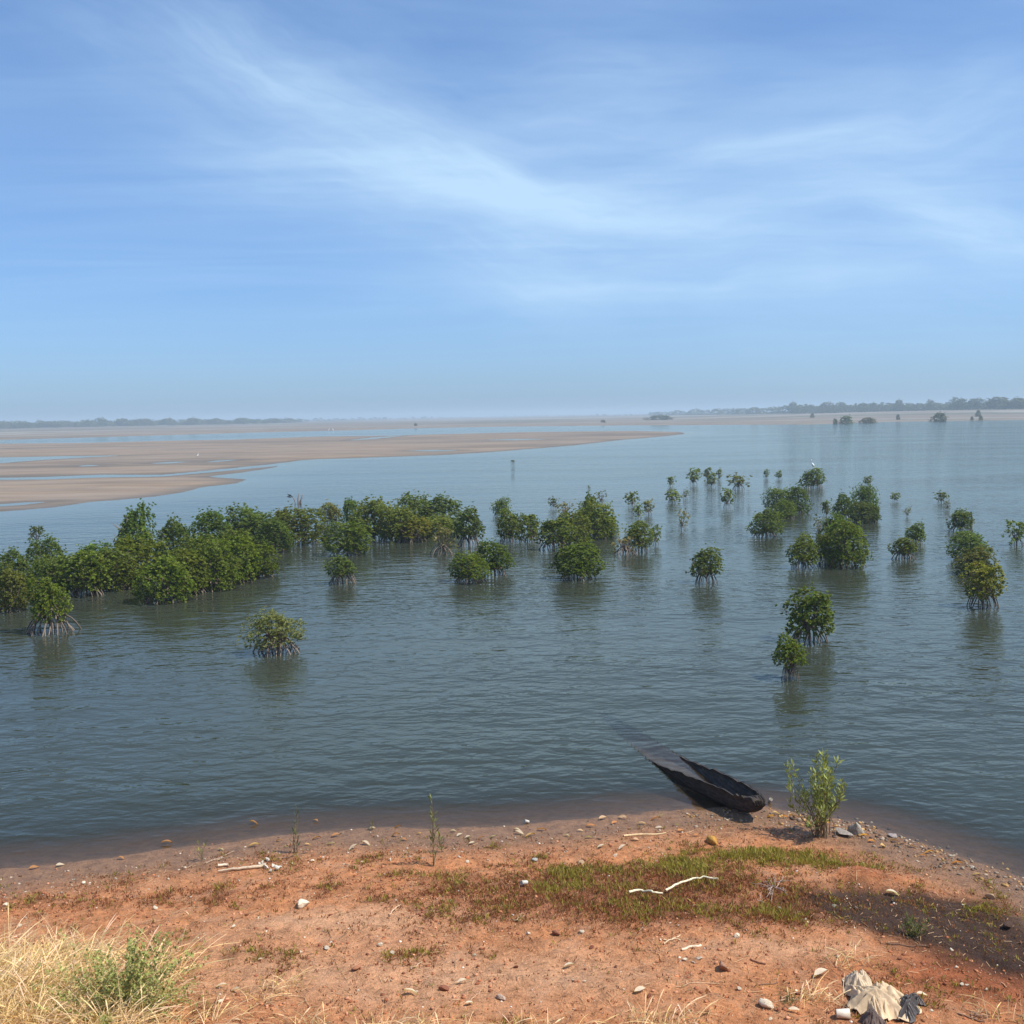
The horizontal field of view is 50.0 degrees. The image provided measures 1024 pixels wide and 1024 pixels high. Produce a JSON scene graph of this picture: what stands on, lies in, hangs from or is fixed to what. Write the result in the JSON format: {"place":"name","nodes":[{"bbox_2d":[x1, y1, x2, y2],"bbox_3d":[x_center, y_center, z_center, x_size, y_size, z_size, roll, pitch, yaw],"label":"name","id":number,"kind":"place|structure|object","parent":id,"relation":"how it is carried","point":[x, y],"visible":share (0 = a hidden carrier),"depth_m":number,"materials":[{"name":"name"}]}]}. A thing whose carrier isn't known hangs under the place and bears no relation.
{"place":"outdoors","nodes":[
{"label":"outdoors","id":0,"kind":"place"},
{"bbox_2d":[0,420,1023,849],"bbox_3d":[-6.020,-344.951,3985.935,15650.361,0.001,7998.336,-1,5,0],"label":"water","id":1,"kind":"structure","parent":0,"point":[410,674],"depth_m":30.03,"materials":[{"name":"blue liquid"}]},
{"bbox_2d":[0,564,34,612],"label":"mangrove shrub","id":2,"kind":"object","parent":1,"relation":"on","point":[14,583],"visible":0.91,"depth_m":38.13,"materials":[{"name":"green plant"}]},
{"bbox_2d":[0,546,42,591],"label":"mangrove shrub","id":3,"kind":"object","parent":1,"relation":"on","point":[6,559],"visible":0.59,"depth_m":42.64,"materials":[{"name":"green plant"}]},
{"bbox_2d":[28,525,45,540],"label":"mangrove shrub","id":4,"kind":"object","parent":1,"relation":"on","point":[35,531],"visible":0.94,"depth_m":59.50,"materials":[{"name":"green plant"}]},
{"bbox_2d":[19,532,66,580],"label":"mangrove shrub","id":5,"kind":"object","parent":1,"relation":"on","point":[54,545],"visible":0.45,"depth_m":45.40,"materials":[{"name":"green plant"}]},
{"bbox_2d":[20,569,81,636],"bbox_3d":[-14.492,2.950,34.337,1.841,2.433,1.652,2,6,29],"label":"mangrove shrub","id":6,"kind":"object","parent":1,"relation":"on","point":[46,608],"visible":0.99,"depth_m":34.06,"materials":[{"name":"green plant"}]},
{"bbox_2d":[26,550,83,596],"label":"mangrove shrub","id":7,"kind":"object","parent":1,"relation":"on","point":[52,564],"visible":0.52,"depth_m":41.41,"materials":[{"name":"green plant"}]},
{"bbox_2d":[56,543,121,597],"bbox_3d":[-16.113,2.327,41.605,2.012,2.435,2.239,1,5,19],"label":"mangrove shrub","id":8,"kind":"object","parent":1,"relation":"on","point":[88,561],"visible":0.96,"depth_m":41.16,"materials":[{"name":"green plant"}]},
{"bbox_2d":[66,539,120,572],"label":"mangrove shrub","id":9,"kind":"object","parent":1,"relation":"on","point":[92,547],"visible":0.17,"depth_m":47.05,"materials":[{"name":"green plant"}]},
{"bbox_2d":[86,543,143,591],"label":"mangrove shrub","id":10,"kind":"object","parent":1,"relation":"on","point":[109,554],"visible":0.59,"depth_m":42.48,"materials":[{"name":"green plant"}]},
{"bbox_2d":[110,498,157,557],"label":"mangrove shrub","id":11,"kind":"object","parent":1,"relation":"on","point":[132,524],"visible":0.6,"depth_m":51.45,"materials":[{"name":"green plant"}]},
{"bbox_2d":[106,525,169,584],"bbox_3d":[-15.388,1.917,44.664,3.015,2.771,2.952,-3,5,-19],"label":"mangrove shrub","id":12,"kind":"object","parent":1,"relation":"on","point":[138,548],"visible":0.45,"depth_m":44.40,"materials":[{"name":"green plant"}]},
{"bbox_2d":[127,550,196,603],"bbox_3d":[-12.692,2.495,39.786,2.501,2.246,2.474,-2,5,-13],"label":"mangrove shrub","id":13,"kind":"object","parent":1,"relation":"on","point":[157,571],"visible":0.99,"depth_m":39.47,"materials":[{"name":"green plant"}]},
{"bbox_2d":[150,512,193,563],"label":"mangrove shrub","id":14,"kind":"object","parent":1,"relation":"on","point":[171,527],"visible":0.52,"depth_m":48.99,"materials":[{"name":"green plant"}]},
{"bbox_2d":[164,541,211,594],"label":"mangrove shrub","id":15,"kind":"object","parent":1,"relation":"on","point":[183,556],"visible":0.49,"depth_m":41.28,"materials":[{"name":"green plant"}]},
{"bbox_2d":[176,533,212,565],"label":"mangrove shrub","id":16,"kind":"object","parent":1,"relation":"on","point":[190,543],"visible":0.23,"depth_m":46.47,"materials":[{"name":"green plant"}]},
{"bbox_2d":[182,506,233,545],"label":"mangrove shrub","id":17,"kind":"object","parent":1,"relation":"on","point":[208,525],"visible":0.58,"depth_m":52.72,"materials":[{"name":"green plant"}]},
{"bbox_2d":[187,532,243,591],"bbox_3d":[-11.578,2.090,42.404,2.403,2.730,2.251,-2,5,-10],"label":"mangrove shrub","id":18,"kind":"object","parent":1,"relation":"on","point":[216,577],"visible":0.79,"depth_m":42.07,"materials":[{"name":"green plant"}]},
{"bbox_2d":[215,526,254,553],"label":"mangrove shrub","id":19,"kind":"object","parent":1,"relation":"on","point":[234,533],"visible":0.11,"depth_m":48.38,"materials":[{"name":"green plant"}]},
{"bbox_2d":[211,527,270,583],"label":"mangrove shrub","id":20,"kind":"object","parent":1,"relation":"on","point":[234,545],"visible":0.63,"depth_m":43.85,"materials":[{"name":"green plant"}]},
{"bbox_2d":[218,502,277,545],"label":"mangrove shrub","id":21,"kind":"object","parent":1,"relation":"on","point":[251,518],"visible":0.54,"depth_m":55.07,"materials":[{"name":"green plant"}]},
{"bbox_2d":[236,509,275,544],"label":"mangrove shrub","id":22,"kind":"object","parent":1,"relation":"on","point":[266,517],"visible":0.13,"depth_m":56.68,"materials":[{"name":"green plant"}]},
{"bbox_2d":[239,539,285,577],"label":"mangrove shrub","id":23,"kind":"object","parent":1,"relation":"on","point":[267,552],"visible":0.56,"depth_m":45.40,"materials":[{"name":"green plant"}]},
{"bbox_2d":[234,606,307,656],"bbox_3d":[-6.665,3.407,30.675,1.688,1.632,2.181,1,6,26],"label":"mangrove shrub","id":24,"kind":"object","parent":1,"relation":"on","point":[278,637],"visible":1,"depth_m":30.49,"materials":[{"name":"green plant"}]},
{"bbox_2d":[253,515,295,552],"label":"mangrove shrub","id":25,"kind":"object","parent":1,"relation":"on","point":[272,526],"visible":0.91,"depth_m":53.60,"materials":[{"name":"green plant"}]},
{"bbox_2d":[274,501,333,545],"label":"mangrove shrub","id":26,"kind":"object","parent":1,"relation":"on","point":[303,524],"visible":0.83,"depth_m":57.15,"materials":[{"name":"green plant"}]},
{"bbox_2d":[318,499,343,524],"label":"mangrove shrub","id":27,"kind":"object","parent":1,"relation":"on","point":[335,510],"visible":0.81,"depth_m":67.48,"materials":[{"name":"green plant"}]},
{"bbox_2d":[323,554,357,584],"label":"mangrove shrub","id":28,"kind":"object","parent":1,"relation":"on","point":[341,570],"visible":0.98,"depth_m":43.16,"materials":[{"name":"green plant"}]},
{"bbox_2d":[317,517,376,556],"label":"mangrove shrub","id":29,"kind":"object","parent":1,"relation":"on","point":[347,546],"visible":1,"depth_m":52.04,"materials":[{"name":"green plant"}]},
{"bbox_2d":[340,496,358,527],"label":"mangrove shrub","id":30,"kind":"object","parent":1,"relation":"on","point":[349,504],"visible":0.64,"depth_m":62.98,"materials":[{"name":"green plant"}]},
{"bbox_2d":[348,494,399,540],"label":"mangrove shrub","id":31,"kind":"object","parent":1,"relation":"on","point":[371,506],"visible":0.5,"depth_m":58.47,"materials":[{"name":"green plant"}]},
{"bbox_2d":[370,501,417,542],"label":"mangrove shrub","id":32,"kind":"object","parent":1,"relation":"on","point":[392,517],"visible":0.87,"depth_m":57.40,"materials":[{"name":"green plant"}]},
{"bbox_2d":[394,489,431,530],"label":"mangrove shrub","id":33,"kind":"object","parent":1,"relation":"on","point":[412,502],"visible":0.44,"depth_m":62.23,"materials":[{"name":"green plant"}]},
{"bbox_2d":[392,514,436,542],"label":"mangrove shrub","id":34,"kind":"object","parent":1,"relation":"on","point":[410,531],"visible":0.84,"depth_m":57.16,"materials":[{"name":"green plant"}]},
{"bbox_2d":[419,510,459,538],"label":"mangrove shrub","id":35,"kind":"object","parent":1,"relation":"on","point":[445,523],"visible":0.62,"depth_m":58.97,"materials":[{"name":"green plant"}]},
{"bbox_2d":[413,491,467,530],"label":"mangrove shrub","id":36,"kind":"object","parent":1,"relation":"on","point":[438,505],"visible":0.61,"depth_m":61.53,"materials":[{"name":"green plant"}]},
{"bbox_2d":[430,524,458,555],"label":"mangrove shrub","id":37,"kind":"object","parent":1,"relation":"on","point":[443,547],"visible":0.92,"depth_m":51.74,"materials":[{"name":"green plant"}]},
{"bbox_2d":[449,501,485,547],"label":"mangrove shrub","id":38,"kind":"object","parent":1,"relation":"on","point":[472,532],"visible":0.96,"depth_m":54.72,"materials":[{"name":"green plant"}]},
{"bbox_2d":[446,549,493,583],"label":"mangrove shrub","id":39,"kind":"object","parent":1,"relation":"on","point":[463,563],"visible":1,"depth_m":42.99,"materials":[{"name":"green plant"}]},
{"bbox_2d":[470,538,517,575],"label":"mangrove shrub","id":40,"kind":"object","parent":1,"relation":"on","point":[494,559],"visible":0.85,"depth_m":44.63,"materials":[{"name":"green plant"}]},
{"bbox_2d":[490,496,511,514],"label":"mangrove shrub","id":41,"kind":"object","parent":1,"relation":"on","point":[500,505],"visible":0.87,"depth_m":71.41,"materials":[{"name":"green plant"}]},
{"bbox_2d":[495,504,526,542],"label":"mangrove shrub","id":42,"kind":"object","parent":1,"relation":"on","point":[511,519],"visible":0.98,"depth_m":56.19,"materials":[{"name":"green plant"}]},
{"bbox_2d":[515,513,542,541],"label":"mangrove shrub","id":43,"kind":"object","parent":1,"relation":"on","point":[532,523],"visible":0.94,"depth_m":56.35,"materials":[{"name":"green plant"}]},
{"bbox_2d":[532,515,577,550],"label":"mangrove shrub","id":44,"kind":"object","parent":1,"relation":"on","point":[551,526],"visible":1,"depth_m":52.85,"materials":[{"name":"green plant"}]},
{"bbox_2d":[550,505,591,545],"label":"mangrove shrub","id":45,"kind":"object","parent":1,"relation":"on","point":[573,516],"visible":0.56,"depth_m":54.56,"materials":[{"name":"green plant"}]},
{"bbox_2d":[549,537,608,580],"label":"mangrove shrub","id":46,"kind":"object","parent":1,"relation":"on","point":[582,564],"visible":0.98,"depth_m":43.14,"materials":[{"name":"green plant"}]},
{"bbox_2d":[571,497,623,539],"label":"mangrove shrub","id":47,"kind":"object","parent":1,"relation":"on","point":[597,527],"visible":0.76,"depth_m":57.39,"materials":[{"name":"green plant"}]},
{"bbox_2d":[611,531,637,555],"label":"mangrove shrub","id":48,"kind":"object","parent":1,"relation":"on","point":[625,548],"visible":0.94,"depth_m":50.54,"materials":[{"name":"green plant"}]},
{"bbox_2d":[619,516,654,551],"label":"mangrove shrub","id":49,"kind":"object","parent":1,"relation":"on","point":[634,531],"visible":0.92,"depth_m":51.45,"materials":[{"name":"green plant"}]},
{"bbox_2d":[664,488,683,502],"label":"mangrove shrub","id":50,"kind":"object","parent":1,"relation":"on","point":[671,495],"visible":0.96,"depth_m":79.03,"materials":[{"name":"green plant"}]},
{"bbox_2d":[685,542,725,584],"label":"mangrove shrub","id":51,"kind":"object","parent":1,"relation":"on","point":[703,557],"visible":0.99,"depth_m":41.66,"materials":[{"name":"green plant"}]},
{"bbox_2d":[720,488,735,507],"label":"mangrove shrub","id":52,"kind":"object","parent":1,"relation":"in","point":[725,498],"visible":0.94,"depth_m":74.52,"materials":[{"name":"green plant"}]},
{"bbox_2d":[726,472,752,488],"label":"mangrove shrub","id":53,"kind":"object","parent":1,"relation":"in","point":[738,480],"visible":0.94,"depth_m":92.17,"materials":[{"name":"green plant"}]},
{"bbox_2d":[745,505,788,537],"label":"mangrove shrub","id":54,"kind":"object","parent":1,"relation":"in","point":[772,527],"visible":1,"depth_m":56.51,"materials":[{"name":"green plant"}]},
{"bbox_2d":[760,483,787,509],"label":"mangrove shrub","id":55,"kind":"object","parent":1,"relation":"in","point":[774,492],"visible":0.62,"depth_m":71.46,"materials":[{"name":"green plant"}]},
{"bbox_2d":[773,497,797,517],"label":"mangrove shrub","id":56,"kind":"object","parent":1,"relation":"in","point":[784,505],"visible":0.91,"depth_m":66.51,"materials":[{"name":"green plant"}]},
{"bbox_2d":[771,628,808,680],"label":"mangrove shrub","id":57,"kind":"object","parent":1,"relation":"on","point":[788,649],"visible":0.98,"depth_m":26.54,"materials":[{"name":"green plant"}]},
{"bbox_2d":[781,481,814,513],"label":"mangrove shrub","id":58,"kind":"object","parent":1,"relation":"in","point":[795,491],"visible":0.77,"depth_m":69.40,"materials":[{"name":"green plant"}]},
{"bbox_2d":[784,527,822,569],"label":"mangrove shrub","id":59,"kind":"object","parent":1,"relation":"on","point":[803,557],"visible":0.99,"depth_m":45.11,"materials":[{"name":"green plant"}]},
{"bbox_2d":[775,582,835,644],"bbox_3d":[8.340,3.001,30.905,1.608,2.013,1.696,-1,5,1],"label":"mangrove shrub","id":60,"kind":"object","parent":1,"relation":"on","point":[806,624],"visible":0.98,"depth_m":30.73,"materials":[{"name":"green plant"}]},
{"bbox_2d":[795,467,826,487],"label":"mangrove shrub","id":61,"kind":"object","parent":1,"relation":"in","point":[808,476],"visible":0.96,"depth_m":92.20,"materials":[{"name":"green plant"}]},
{"bbox_2d":[813,530,833,563],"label":"mangrove shrub","id":62,"kind":"object","parent":1,"relation":"on","point":[821,538],"visible":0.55,"depth_m":46.44,"materials":[{"name":"green plant"}]},
{"bbox_2d":[815,510,851,545],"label":"mangrove shrub","id":63,"kind":"object","parent":1,"relation":"on","point":[827,524],"visible":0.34,"depth_m":51.71,"materials":[{"name":"green plant"}]},
{"bbox_2d":[831,489,855,518],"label":"mangrove shrub","id":64,"kind":"object","parent":1,"relation":"in","point":[839,503],"visible":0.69,"depth_m":65.11,"materials":[{"name":"green plant"}]},
{"bbox_2d":[817,512,873,568],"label":"mangrove shrub","id":65,"kind":"object","parent":1,"relation":"on","point":[845,550],"visible":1,"depth_m":45.25,"materials":[{"name":"green plant"}]},
{"bbox_2d":[846,499,881,523],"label":"mangrove shrub","id":66,"kind":"object","parent":1,"relation":"in","point":[864,509],"visible":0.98,"depth_m":62.94,"materials":[{"name":"green plant"}]},
{"bbox_2d":[849,483,880,515],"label":"mangrove shrub","id":67,"kind":"object","parent":1,"relation":"in","point":[864,492],"visible":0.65,"depth_m":67.08,"materials":[{"name":"green plant"}]},
{"bbox_2d":[888,535,919,559],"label":"mangrove shrub","id":68,"kind":"object","parent":1,"relation":"on","point":[905,550],"visible":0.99,"depth_m":47.41,"materials":[{"name":"green plant"}]},
{"bbox_2d":[903,521,926,543],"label":"mangrove shrub","id":69,"kind":"object","parent":1,"relation":"in","point":[916,529],"visible":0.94,"depth_m":52.89,"materials":[{"name":"green plant"}]},
{"bbox_2d":[945,508,975,531],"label":"mangrove shrub","id":70,"kind":"object","parent":1,"relation":"in","point":[962,515],"visible":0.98,"depth_m":57.75,"materials":[{"name":"green plant"}]},
{"bbox_2d":[940,527,990,559],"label":"mangrove shrub","id":71,"kind":"object","parent":1,"relation":"on","point":[972,539],"visible":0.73,"depth_m":46.91,"materials":[{"name":"green plant"}]},
{"bbox_2d":[951,541,1001,574],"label":"mangrove shrub","id":72,"kind":"object","parent":1,"relation":"on","point":[970,556],"visible":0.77,"depth_m":42.72,"materials":[{"name":"green plant"}]},
{"bbox_2d":[951,557,1008,609],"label":"mangrove shrub","id":73,"kind":"object","parent":1,"relation":"on","point":[983,586],"visible":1,"depth_m":35.59,"materials":[{"name":"green plant"}]},
{"bbox_2d":[1001,519,1023,545],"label":"mangrove shrub","id":74,"kind":"object","parent":1,"relation":"in","point":[1017,532],"visible":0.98,"depth_m":51.51,"materials":[{"name":"green plant"}]},
{"bbox_2d":[0,736,1023,1023],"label":"ground","id":75,"kind":"structure","parent":0,"point":[138,850],"depth_m":13.72,"materials":[{"name":"soil"}]},
{"bbox_2d":[19,924,209,1023],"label":"thorn shrub","id":76,"kind":"object","parent":75,"relation":"on","point":[135,976],"visible":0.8,"depth_m":11.06,"materials":[{"name":"green plant"}]},
{"bbox_2d":[0,903,249,1023],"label":"dry grass","id":77,"kind":"structure","parent":75,"relation":"on","point":[14,993],"depth_m":11.37,"materials":[{"name":"plant"}]},
{"bbox_2d":[0,810,722,904],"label":"rubble","id":78,"kind":"object","parent":75,"relation":"on","point":[566,850],"visible":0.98,"depth_m":16.33,"materials":[{"name":"stone"}]},
{"bbox_2d":[427,794,439,865],"bbox_3d":[-1.125,4.564,15.673,0.162,1.144,0.219,1,6,25],"label":"sapling","id":79,"kind":"object","parent":75,"relation":"on","point":[433,819],"visible":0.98,"depth_m":15.68,"materials":[{"name":"green plant"}]},
{"bbox_2d":[0,821,1022,1023],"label":"green groundcover","id":80,"kind":"object","parent":75,"relation":"on","point":[777,853],"visible":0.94,"depth_m":14.55,"materials":[{"name":"green plant"}]},
{"bbox_2d":[0,816,1023,1023],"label":"red groundcover","id":81,"kind":"object","parent":75,"relation":"on","point":[676,878],"visible":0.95,"depth_m":14.08,"materials":[{"name":"soil"}]},
{"bbox_2d":[0,826,1023,1023],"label":"gravel","id":82,"kind":"structure","parent":75,"relation":"on","point":[463,996],"depth_m":12.77,"materials":[{"name":"brown gravel"}]},
{"bbox_2d":[0,824,1023,1023],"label":"straw litter","id":83,"kind":"object","parent":75,"relation":"on","point":[527,930],"visible":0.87,"depth_m":12.86,"materials":[{"name":"beige plant"}]},
{"bbox_2d":[154,900,1023,1023],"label":"dry grass","id":84,"kind":"structure","parent":75,"relation":"on","point":[809,996],"depth_m":10.98,"materials":[{"name":"plant"}]},
{"bbox_2d":[624,737,765,812],"bbox_3d":[2.924,4.663,20.613,0.658,0.912,7.046,-2,5,-16],"label":"dugout canoe","id":85,"kind":"object","parent":75,"relation":"on","point":[722,788],"visible":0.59,"depth_m":19.18,"materials":[{"name":"brown wood"}]},
{"bbox_2d":[784,748,847,838],"bbox_3d":[4.619,4.268,16.603,0.927,1.463,0.873,-1,5,0],"label":"shore bush","id":86,"kind":"object","parent":75,"relation":"on","point":[821,797],"visible":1,"depth_m":16.59,"materials":[{"name":"green plant"}]},
{"bbox_2d":[836,1008,850,1018],"bbox_3d":[3.273,4.960,10.856,0.130,0.098,0.100,-4,4,10],"label":"cup","id":87,"kind":"object","parent":75,"relation":"on","point":[843,1013],"visible":1,"depth_m":10.82,"materials":[{"name":"plastic"}]},
{"bbox_2d":[679,808,1023,896],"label":"rubble","id":88,"kind":"object","parent":75,"relation":"on","point":[881,838],"visible":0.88,"depth_m":16.61,"materials":[{"name":"stone"}]},
{"bbox_2d":[847,822,863,835],"bbox_3d":[5.271,4.854,16.818,0.231,0.261,0.285,-18,23,-19],"label":"rock","id":89,"kind":"object","parent":75,"relation":"on","point":[856,829],"visible":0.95,"depth_m":16.76,"materials":[{"name":"stone"}]},
{"bbox_2d":[842,969,871,986],"bbox_3d":[3.656,4.917,11.544,0.307,0.197,0.413,-1,5,0],"label":"cloth","id":90,"kind":"object","parent":75,"relation":"on","point":[861,978],"visible":0.84,"depth_m":11.52,"materials":[{"name":"beige fabric"}]},
{"bbox_2d":[844,980,921,1021],"bbox_3d":[3.697,4.922,11.171,0.796,0.248,0.730,4,7,44],"label":"cloth","id":91,"kind":"object","parent":75,"relation":"on","point":[882,999],"visible":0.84,"depth_m":11.03,"materials":[{"name":"beige fabric"}]},
{"bbox_2d":[860,1008,885,1023],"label":"rag","id":92,"kind":"object","parent":91,"relation":"on","point":[870,1016],"visible":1,"depth_m":10.68,"materials":[{"name":"fabric"}]},
{"bbox_2d":[895,993,919,1022],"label":"plastic sheet","id":93,"kind":"object","parent":91,"relation":"on","point":[909,1007],"visible":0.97,"depth_m":10.96,"materials":[{"name":"grey plastic"}]},
{"bbox_2d":[900,911,933,938],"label":"green tuft","id":94,"kind":"object","parent":75,"relation":"on","point":[915,933],"visible":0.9,"depth_m":13.05,"materials":[{"name":"green plant"}]},
{"bbox_2d":[0,409,1023,511],"bbox_3d":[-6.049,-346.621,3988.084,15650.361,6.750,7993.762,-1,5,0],"label":"mudflat","id":95,"kind":"structure","parent":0,"point":[132,458],"depth_m":265.31,"materials":[{"name":"beige sand"}]},
{"bbox_2d":[0,416,470,428],"bbox_3d":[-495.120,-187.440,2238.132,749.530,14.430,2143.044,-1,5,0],"label":"wood","id":96,"kind":"object","parent":95,"relation":"on","point":[58,424],"visible":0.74,"depth_m":1429.52,"materials":[{"name":"green plant"}]},
{"bbox_2d":[491,401,1023,416],"bbox_3d":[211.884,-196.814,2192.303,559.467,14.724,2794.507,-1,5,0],"label":"treeline","id":97,"kind":"object","parent":95,"relation":"on","point":[809,409],"visible":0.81,"depth_m":1162.15,"materials":[{"name":"green plant"}]},
{"bbox_2d":[948,397,967,409],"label":"tree","id":98,"kind":"object","parent":95,"relation":"on","point":[956,403],"visible":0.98,"depth_m":967.59,"materials":[{"name":"green plant"}]},
{"bbox_2d":[957,398,985,408],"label":"tree","id":99,"kind":"object","parent":95,"relation":"on","point":[974,402],"visible":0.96,"depth_m":959.85,"materials":[{"name":"green plant"}]},
{"bbox_2d":[985,397,1014,408],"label":"tree","id":100,"kind":"object","parent":95,"relation":"on","point":[1004,401],"visible":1,"depth_m":907.95,"materials":[{"name":"green plant"}]},
{"bbox_2d":[0,0,1023,422],"label":"sky","id":101,"kind":"structure","parent":0,"point":[228,210],"materials":[{"name":"blue"}]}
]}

